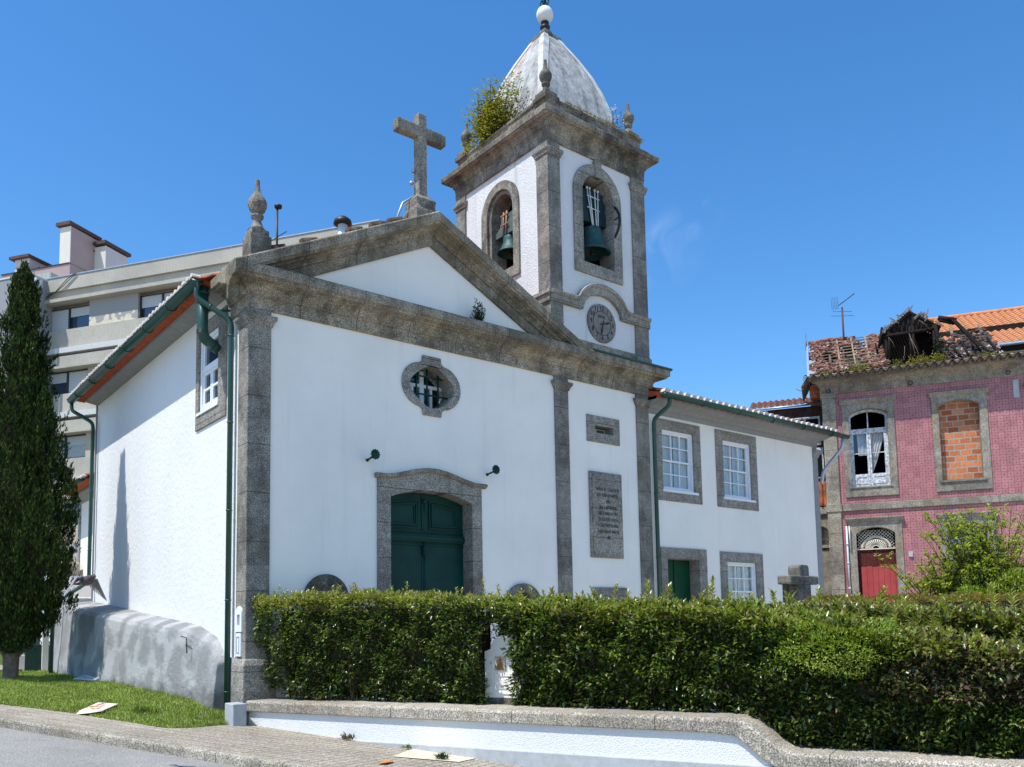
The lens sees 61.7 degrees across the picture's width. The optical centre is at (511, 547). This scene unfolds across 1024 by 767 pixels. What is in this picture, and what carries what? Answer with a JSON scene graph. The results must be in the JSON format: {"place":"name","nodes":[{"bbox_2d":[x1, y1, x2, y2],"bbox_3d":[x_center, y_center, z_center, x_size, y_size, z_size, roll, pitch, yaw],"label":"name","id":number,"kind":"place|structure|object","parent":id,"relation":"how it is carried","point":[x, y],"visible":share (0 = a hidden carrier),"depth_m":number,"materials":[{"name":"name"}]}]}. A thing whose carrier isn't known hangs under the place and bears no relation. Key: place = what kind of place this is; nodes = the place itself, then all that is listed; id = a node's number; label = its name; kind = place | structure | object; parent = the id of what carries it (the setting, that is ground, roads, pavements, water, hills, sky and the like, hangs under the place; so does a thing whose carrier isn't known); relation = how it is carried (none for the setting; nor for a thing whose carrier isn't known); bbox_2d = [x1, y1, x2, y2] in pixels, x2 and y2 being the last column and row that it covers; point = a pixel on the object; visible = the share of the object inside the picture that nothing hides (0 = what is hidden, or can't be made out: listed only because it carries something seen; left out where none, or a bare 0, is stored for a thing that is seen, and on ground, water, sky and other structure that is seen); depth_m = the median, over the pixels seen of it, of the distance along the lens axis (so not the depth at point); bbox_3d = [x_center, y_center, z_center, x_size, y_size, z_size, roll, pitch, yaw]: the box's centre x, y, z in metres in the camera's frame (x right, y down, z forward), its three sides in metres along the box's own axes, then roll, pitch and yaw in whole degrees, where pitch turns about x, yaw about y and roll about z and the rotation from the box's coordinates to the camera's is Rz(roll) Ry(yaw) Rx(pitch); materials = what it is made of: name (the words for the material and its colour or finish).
{"place":"outdoors","nodes":[
{"label":"outdoors","id":0,"kind":"place"},
{"bbox_2d":[64,574,106,600],"bbox_3d":[-4.650,0.440,9.303,0.361,0.288,0.408,-1,-5,-4],"label":"pigeon","id":1,"kind":"object","parent":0,"point":[91,581],"visible":1,"depth_m":9.30,"materials":[{"name":"grey"}]},
{"bbox_2d":[0,669,227,727],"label":"lawn","id":2,"kind":"structure","parent":0,"point":[216,723],"depth_m":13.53,"materials":[{"name":"plant"}]},
{"bbox_2d":[0,258,81,678],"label":"cypress","id":3,"kind":"object","parent":2,"relation":"on","point":[29,550],"visible":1,"depth_m":17.80,"materials":[{"name":"green plant"}]},
{"bbox_2d":[73,674,97,681],"bbox_3d":[-8.931,2.766,17.999,0.515,0.365,1.042,3,-7,-39],"label":"stone slab","id":4,"kind":"object","parent":2,"relation":"on","point":[84,677],"depth_m":17.84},
{"bbox_2d":[77,702,117,713],"bbox_3d":[-6.431,2.504,13.398,0.393,0.097,1.018,0,-5,-8],"label":"cardboard sheet","id":5,"kind":"object","parent":2,"relation":"on","point":[102,706],"visible":1,"depth_m":13.22,"materials":[{"name":"white cardboard"}]},
{"bbox_2d":[122,704,157,712],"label":"weed","id":6,"kind":"object","parent":2,"relation":"on","point":[137,708],"visible":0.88,"depth_m":13.22,"materials":[{"name":"green plant"}]},
{"bbox_2d":[0,727,237,766],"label":"road","id":7,"kind":"structure","parent":0,"point":[18,748],"depth_m":10.19,"materials":[{"name":"grey asphalt"}]},
{"bbox_2d":[0,716,326,766],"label":"kerb","id":8,"kind":"structure","parent":7,"relation":"on","point":[176,749],"depth_m":10.73,"materials":[{"name":"stone"}]},
{"bbox_2d":[0,665,523,766],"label":"pavement","id":9,"kind":"structure","parent":0,"point":[314,749],"depth_m":11.37,"materials":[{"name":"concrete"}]},
{"bbox_2d":[38,219,380,615],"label":"apartment block","id":10,"kind":"structure","parent":9,"relation":"on","point":[99,315],"depth_m":37.77,"materials":[{"name":"paint"}]},
{"bbox_2d":[46,501,78,525],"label":"window","id":11,"kind":"structure","parent":10,"relation":"in","point":[68,501],"depth_m":37.96,"materials":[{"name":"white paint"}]},
{"bbox_2d":[48,434,85,458],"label":"window","id":12,"kind":"structure","parent":10,"relation":"in","point":[77,442],"depth_m":38.06,"materials":[{"name":"glass"}]},
{"bbox_2d":[50,369,87,395],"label":"window","id":13,"kind":"structure","parent":10,"relation":"in","point":[67,381],"depth_m":38.46,"materials":[{"name":"glass"}]},
{"bbox_2d":[52,304,89,331],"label":"window","id":14,"kind":"structure","parent":10,"relation":"in","point":[78,316],"depth_m":38.72,"materials":[{"name":"metal"}]},
{"bbox_2d":[140,291,173,317],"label":"window","id":15,"kind":"structure","parent":10,"relation":"in","point":[148,303],"depth_m":37.43,"materials":[{"name":"metal"}]},
{"bbox_2d":[339,732,354,739],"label":"weed","id":16,"kind":"object","parent":9,"relation":"on","point":[348,737],"visible":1,"depth_m":12.03,"materials":[{"name":"green plant"}]},
{"bbox_2d":[378,759,392,763],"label":"dry leaf","id":17,"kind":"object","parent":9,"relation":"on","point":[388,761],"visible":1,"depth_m":10.20,"materials":[{"name":"orange plant"}]},
{"bbox_2d":[399,743,410,748],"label":"weed","id":18,"kind":"object","parent":9,"relation":"on","point":[406,746],"visible":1,"depth_m":11.50,"materials":[{"name":"green plant"}]},
{"bbox_2d":[394,749,473,761],"bbox_3d":[-0.952,2.682,11.053,0.954,0.089,0.825,-2,-5,12],"label":"paving patch","id":19,"kind":"object","parent":9,"relation":"on","point":[416,753],"visible":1,"depth_m":10.98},
{"bbox_2d":[432,751,450,759],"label":"weed","id":20,"kind":"object","parent":19,"relation":"on","point":[440,756],"visible":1,"depth_m":10.77,"materials":[{"name":"green plant"}]},
{"bbox_2d":[246,697,1023,766],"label":"garden wall","id":21,"kind":"structure","parent":9,"relation":"on","point":[534,736],"depth_m":10.40,"materials":[{"name":"paint"}]},
{"bbox_2d":[0,0,1023,410],"label":"sky","id":22,"kind":"structure","parent":0,"point":[810,153],"materials":[{"name":"blue"}]},
{"bbox_2d":[354,697,1023,755],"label":"churchyard paving","id":23,"kind":"structure","parent":0,"point":[862,744],"depth_m":10.07,"materials":[{"name":"grey stone"}]},
{"bbox_2d":[49,0,672,725],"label":"church","id":24,"kind":"structure","parent":23,"relation":"on","point":[375,406],"depth_m":16.36,"materials":[{"name":"white paint"}]},
{"bbox_2d":[195,305,227,431],"bbox_3d":[-5.161,-3.096,15.132,0.370,1.910,1.490,3,-7,-39],"label":"side window","id":25,"kind":"structure","parent":24,"relation":"in","point":[211,368],"depth_m":15.08,"materials":[{"name":"stone"}]},
{"bbox_2d":[391,493,464,608],"bbox_3d":[-1.597,0.886,15.722,1.770,3.800,0.132,3,-7,-39],"label":"door","id":26,"kind":"structure","parent":24,"relation":"in","point":[427,539],"depth_m":15.84,"materials":[{"name":"green paint"}]},
{"bbox_2d":[401,355,460,417],"bbox_3d":[-1.603,-2.959,16.013,1.290,1.121,0.415,3,-7,-39],"label":"quatrefoil window","id":27,"kind":"structure","parent":24,"relation":"in","point":[447,383],"depth_m":16.03,"materials":[{"name":"stone"}]},
{"bbox_2d":[470,298,485,320],"bbox_3d":[-0.653,-4.537,16.446,0.364,0.533,0.271,3,-7,-39],"label":"ledge shrub","id":28,"kind":"object","parent":24,"relation":"on","point":[478,314],"visible":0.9,"depth_m":16.41,"materials":[{"name":"green plant"}]},
{"bbox_2d":[460,71,528,152],"bbox_3d":[-0.490,-10.081,20.065,1.274,1.468,2.432,3,-7,-39],"label":"bush","id":29,"kind":"object","parent":24,"relation":"on","point":[488,122],"visible":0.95,"depth_m":19.68,"materials":[{"name":"green plant"}]},
{"bbox_2d":[496,210,512,259],"bbox_3d":[-0.026,-7.147,19.590,0.636,0.992,0.925,0,-5,-14],"label":"bell","id":30,"kind":"object","parent":24,"relation":"hanging from","point":[504,234],"visible":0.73,"depth_m":19.51,"materials":[{"name":"green metal"}]},
{"bbox_2d":[467,101,644,152],"bbox_3d":[0.745,-9.599,19.660,4.554,0.125,1.983,-2,-5,9],"label":"cornice moss","id":31,"kind":"object","parent":24,"relation":"on","point":[595,116],"visible":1,"depth_m":19.39,"materials":[{"name":"green plant"}]},
{"bbox_2d":[582,186,620,261],"bbox_3d":[1.779,-7.309,19.325,0.959,1.500,0.979,3,-7,-39],"label":"bell","id":32,"kind":"object","parent":24,"relation":"hanging from","point":[596,248],"visible":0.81,"depth_m":19.28,"materials":[{"name":"green metal"}]},
{"bbox_2d":[586,414,619,445],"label":"slit window","id":33,"kind":"structure","parent":24,"relation":"in","point":[611,428],"depth_m":18.63,"materials":[{"name":"stone"}]},
{"bbox_2d":[592,587,627,616],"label":"low window","id":34,"kind":"structure","parent":24,"relation":"in","point":[605,592],"depth_m":18.30,"materials":[{"name":"stone"}]},
{"bbox_2d":[608,104,627,130],"bbox_3d":[2.439,-9.911,19.957,0.448,0.606,0.338,3,-7,-39],"label":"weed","id":35,"kind":"object","parent":24,"relation":"on","point":[612,122],"visible":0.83,"depth_m":19.92,"materials":[{"name":"green plant"}]},
{"bbox_2d":[249,577,548,705],"bbox_3d":[-1.753,1.477,12.577,4.657,2.023,1.272,-4,-6,29],"label":"hedge","id":36,"kind":"object","parent":23,"relation":"on","point":[385,648],"visible":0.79,"depth_m":12.45,"materials":[{"name":"green plant"}]},
{"bbox_2d":[485,635,533,705],"bbox_3d":[-0.032,1.729,11.846,0.630,1.029,0.334,-4,-6,30],"label":"shrine","id":37,"kind":"object","parent":23,"relation":"on","point":[498,672],"visible":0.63,"depth_m":11.75,"materials":[{"name":"white paint"}]},
{"bbox_2d":[648,386,849,618],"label":"white house","id":38,"kind":"structure","parent":23,"relation":"on","point":[735,498],"depth_m":21.26,"materials":[{"name":"paint"}]},
{"bbox_2d":[656,418,702,504],"bbox_3d":[3.839,-1.997,20.207,1.620,1.910,0.305,3,-7,-39],"label":"window","id":39,"kind":"structure","parent":38,"relation":"in","point":[687,488],"depth_m":20.28,"materials":[{"name":"wood"}]},
{"bbox_2d":[668,560,691,618],"bbox_3d":[3.831,1.689,20.032,1.130,2.800,0.110,3,-7,-39],"label":"door","id":40,"kind":"structure","parent":38,"relation":"in","point":[678,570],"depth_m":20.25,"materials":[{"name":"green paint"}]},
{"bbox_2d":[714,429,758,510],"bbox_3d":[5.578,-1.909,21.601,1.660,1.930,0.305,3,-7,-39],"label":"window","id":41,"kind":"structure","parent":38,"relation":"in","point":[742,447],"depth_m":21.66,"materials":[{"name":"stone"}]},
{"bbox_2d":[720,551,764,600],"bbox_3d":[5.664,1.107,21.346,1.720,1.935,0.305,3,-7,-39],"label":"window","id":42,"kind":"structure","parent":38,"relation":"in","point":[749,578],"depth_m":21.45,"materials":[{"name":"stone"}]},
{"bbox_2d":[500,575,1023,758],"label":"hedge","id":43,"kind":"object","parent":23,"relation":"on","point":[597,653],"visible":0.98,"depth_m":9.72,"materials":[{"name":"green plant"}]},
{"bbox_2d":[755,613,926,681],"bbox_3d":[3.640,1.115,9.614,1.726,0.777,1.687,-2,-5,5],"label":"leaved shrub","id":44,"kind":"object","parent":43,"relation":"on","point":[841,641],"visible":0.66,"depth_m":9.14,"materials":[{"name":"green plant"}]},
{"bbox_2d":[777,565,817,603],"bbox_3d":[5.840,1.531,17.383,1.020,2.351,0.310,3,-7,-39],"label":"stone cross","id":45,"kind":"object","parent":23,"relation":"on","point":[798,580],"visible":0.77,"depth_m":17.30,"materials":[{"name":"stone"}]},
{"bbox_2d":[730,582,1023,660],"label":"back hedge","id":46,"kind":"object","parent":23,"relation":"on","point":[998,621],"visible":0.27,"depth_m":9.96,"materials":[{"name":"green plant"}]},
{"bbox_2d":[750,305,1023,602],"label":"pink tiled house","id":47,"kind":"structure","parent":23,"relation":"on","point":[932,438],"depth_m":27.02,"materials":[{"name":"tile"}]},
{"bbox_2d":[793,416,824,477],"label":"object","id":48,"kind":"structure","parent":47,"relation":"in","point":[814,417],"depth_m":29.36,"materials":[{"name":"white paint"}]},
{"bbox_2d":[831,294,853,351],"bbox_3d":[11.375,-7.591,29.388,0.786,2.175,0.255,-3,-6,20],"label":"tv antenna","id":49,"kind":"object","parent":47,"relation":"attached to","point":[841,311],"visible":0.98,"depth_m":29.39,"materials":[{"name":"black metal"}]},
{"bbox_2d":[839,395,898,497],"bbox_3d":[11.436,-3.186,27.458,1.670,3.159,0.492,-3,-6,20],"label":"window","id":50,"kind":"structure","parent":47,"relation":"in","point":[877,484],"depth_m":27.44,"materials":[{"name":"stone"}]},
{"bbox_2d":[820,350,1016,374],"bbox_3d":[12.546,-5.869,26.873,5.654,0.580,0.581,-3,-6,19],"label":"roof growth","id":51,"kind":"object","parent":47,"relation":"on","point":[928,360],"visible":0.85,"depth_m":26.81,"materials":[{"name":"green plant"}]},
{"bbox_2d":[930,335,949,357],"bbox_3d":[13.304,-6.277,26.768,0.589,0.847,0.138,-3,-6,19],"label":"roof weed","id":52,"kind":"object","parent":47,"relation":"on","point":[939,345],"visible":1,"depth_m":26.76,"materials":[{"name":"green plant"}]},
{"bbox_2d":[928,387,992,491],"bbox_3d":[13.882,-3.296,26.540,1.660,3.119,0.450,-3,-6,20],"label":"window","id":53,"kind":"structure","parent":47,"relation":"in","point":[961,440],"depth_m":26.58,"materials":[{"name":"brick"}]},
{"bbox_2d":[936,510,997,580],"bbox_3d":[13.956,0.149,26.221,1.680,2.439,0.460,-3,-6,20],"label":"window","id":54,"kind":"structure","parent":47,"relation":"in","point":[975,515],"depth_m":26.22,"materials":[{"name":"stone"}]},
{"bbox_2d":[805,590,1023,629],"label":"clipped hedge","id":55,"kind":"object","parent":23,"relation":"on","point":[978,596],"visible":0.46,"depth_m":14.88,"materials":[{"name":"green plant"}]},
{"bbox_2d":[873,542,1021,601],"bbox_3d":[8.616,0.941,17.092,2.781,1.987,1.501,-2,-5,14],"label":"arching shrub","id":56,"kind":"object","parent":23,"relation":"on","point":[939,586],"visible":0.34,"depth_m":17.00,"materials":[{"name":"green plant"}]},
{"bbox_2d":[918,503,1023,600],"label":"tall shrub","id":57,"kind":"object","parent":23,"relation":"on","point":[973,551],"visible":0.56,"depth_m":16.84,"materials":[{"name":"green plant"}]},
{"bbox_2d":[928,306,1023,353],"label":"orange roofed house","id":58,"kind":"structure","parent":23,"relation":"on","point":[1005,325],"depth_m":33.73,"materials":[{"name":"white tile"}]},
{"bbox_2d":[930,559,1023,601],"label":"round shrub","id":59,"kind":"object","parent":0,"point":[986,589],"visible":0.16,"depth_m":16.39,"materials":[{"name":"green plant"}]},
{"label":"back terrace","id":60,"kind":"structure","parent":0,"visible":0},
{"bbox_2d":[0,272,57,654],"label":"grey building","id":61,"kind":"structure","parent":60,"relation":"on","point":[43,281],"depth_m":38.56,"materials":[{"name":"white concrete"}]},
{"bbox_2d":[1,220,130,277],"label":"pink penthouse","id":62,"kind":"object","parent":61,"relation":"on","point":[82,249],"visible":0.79,"depth_m":43.61,"materials":[{"name":"paint"}]},
{"bbox_2d":[19,611,49,670],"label":"garden gate","id":63,"kind":"structure","parent":60,"relation":"on","point":[35,660],"depth_m":20.61,"materials":[{"name":"green metal"}]},
{"bbox_2d":[40,576,90,644],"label":"tomb wall","id":64,"kind":"structure","parent":60,"relation":"on","point":[84,595],"depth_m":22.00,"materials":[{"name":"white paint"}]},
{"bbox_2d":[56,554,79,574],"bbox_3d":[-11.979,0.929,23.000,0.620,1.640,0.420,3,-7,-39],"label":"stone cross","id":65,"kind":"object","parent":60,"relation":"on","point":[77,572],"visible":0.2,"depth_m":23.02,"materials":[{"name":"stone"}]},
{"bbox_2d":[61,473,93,575],"bbox_3d":[-10.087,0.507,23.175,3.648,6.244,3.050,3,-7,-39],"label":"annex","id":66,"kind":"object","parent":60,"relation":"on","point":[82,481],"visible":0.07,"depth_m":23.06,"materials":[{"name":"white paint"}]}
]}

